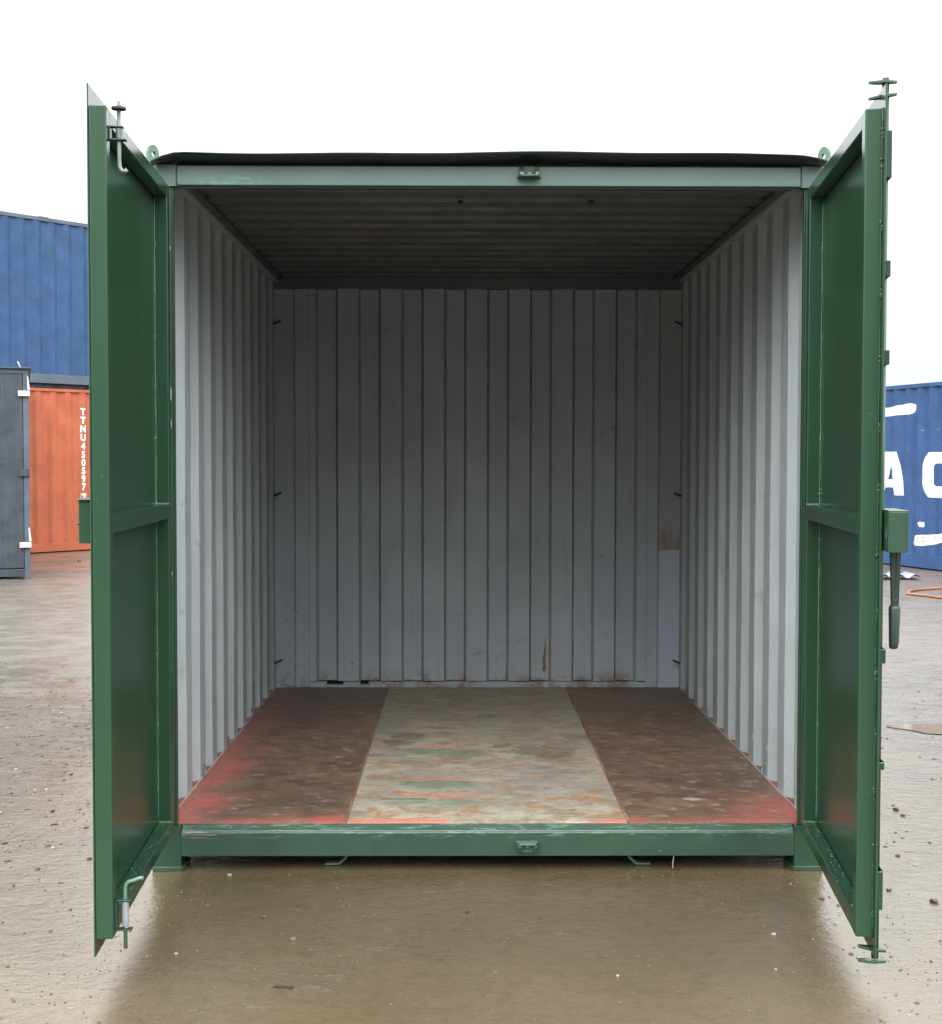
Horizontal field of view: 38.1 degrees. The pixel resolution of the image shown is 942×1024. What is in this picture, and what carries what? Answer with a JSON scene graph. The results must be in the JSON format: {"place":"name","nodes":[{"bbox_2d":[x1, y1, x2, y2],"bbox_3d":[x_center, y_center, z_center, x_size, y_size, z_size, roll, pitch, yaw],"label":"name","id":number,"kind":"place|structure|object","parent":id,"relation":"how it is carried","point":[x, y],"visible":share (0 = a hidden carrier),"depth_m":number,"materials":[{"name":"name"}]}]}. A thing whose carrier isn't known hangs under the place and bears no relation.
{"place":"outdoors","nodes":[
{"label":"outdoors","id":0,"kind":"place"},
{"bbox_2d":[0,550,941,1023],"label":"ground","id":1,"kind":"structure","parent":0,"point":[588,936],"depth_m":4.53,"materials":[{"name":"concrete"}]},
{"bbox_2d":[0,361,31,578],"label":"shipping container","id":2,"kind":"object","parent":1,"relation":"on","point":[15,540],"visible":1,"depth_m":17.47,"materials":[{"name":"grey metal"}]},
{"bbox_2d":[0,373,23,568],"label":"door leaf","id":3,"kind":"structure","parent":2,"relation":"in","point":[11,404],"depth_m":17.46,"materials":[{"name":"grey metal"}]},
{"bbox_2d":[29,388,89,552],"bbox_3d":[-9.241,-0.661,21.753,2.516,2.720,6.114,2,3,41],"label":"shipping container","id":4,"kind":"object","parent":1,"relation":"on","point":[59,462],"visible":0.58,"depth_m":22.61,"materials":[{"name":"orange metal"}]},
{"bbox_2d":[0,211,88,389],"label":"shipping container","id":5,"kind":"object","parent":4,"relation":"on","point":[43,298],"visible":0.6,"depth_m":22.37,"materials":[{"name":"blue metal"}]},
{"bbox_2d":[273,984,293,988],"bbox_3d":[-0.543,1.374,3.949,0.059,0.007,0.015,1,2,12],"label":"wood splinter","id":6,"kind":"object","parent":1,"relation":"on","point":[282,986],"visible":1,"depth_m":3.94,"materials":[{"name":"brown wood"}]},
{"bbox_2d":[0,612,941,1023],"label":"loose grit","id":7,"kind":"object","parent":1,"relation":"on","point":[288,874],"visible":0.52,"depth_m":5.38,"materials":[{"name":"gravel"}]},
{"bbox_2d":[76,77,908,963],"bbox_3d":[0.058,-0.041,5.971,2.550,2.686,4.428,0,2,0],"label":"open storage container","id":8,"kind":"object","parent":1,"relation":"on","point":[512,503],"visible":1,"depth_m":6.16,"materials":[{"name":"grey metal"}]},
{"bbox_2d":[76,83,173,956],"bbox_3d":[-1.063,0.016,4.407,0.176,2.461,1.149,0,2,-4],"label":"door","id":9,"kind":"structure","parent":8,"relation":"in","point":[126,518],"depth_m":4.34,"materials":[{"name":"green paint"}]},
{"bbox_2d":[801,77,908,963],"bbox_3d":[1.214,0.021,4.382,0.117,2.540,1.223,0,2,6],"label":"door","id":10,"kind":"structure","parent":8,"relation":"in","point":[848,528],"depth_m":4.30,"materials":[{"name":"green paint"}]},
{"bbox_2d":[883,571,919,577],"bbox_3d":[5.438,0.819,17.781,0.720,0.057,0.420,0,2,0],"label":"scrap sheet","id":11,"kind":"object","parent":1,"relation":"on","point":[905,574],"visible":0.43,"depth_m":17.72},
{"bbox_2d":[883,381,941,570],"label":"shipping container","id":12,"kind":"object","parent":1,"relation":"on","point":[913,451],"visible":0.6,"depth_m":19.43,"materials":[{"name":"blue metal"}]},
{"bbox_2d":[886,724,941,733],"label":"puddle","id":13,"kind":"object","parent":1,"relation":"on","point":[932,728],"visible":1,"depth_m":7.81,"materials":[{"name":"liquid"}]},
{"bbox_2d":[907,587,941,598],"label":"cable","id":14,"kind":"object","parent":1,"relation":"on","point":[923,595],"visible":1,"depth_m":15.58,"materials":[{"name":"orange rubber"}]},
{"bbox_2d":[929,898,938,902],"bbox_3d":[1.606,1.347,4.723,0.024,0.016,0.029,-1,2,-26],"label":"stone","id":15,"kind":"object","parent":1,"relation":"on","point":[932,900],"visible":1,"depth_m":4.72,"materials":[{"name":"beige stone"}]},
{"bbox_2d":[0,0,941,385],"label":"sky","id":16,"kind":"structure","parent":0,"point":[222,76],"materials":[{"name":"white"}]}
]}

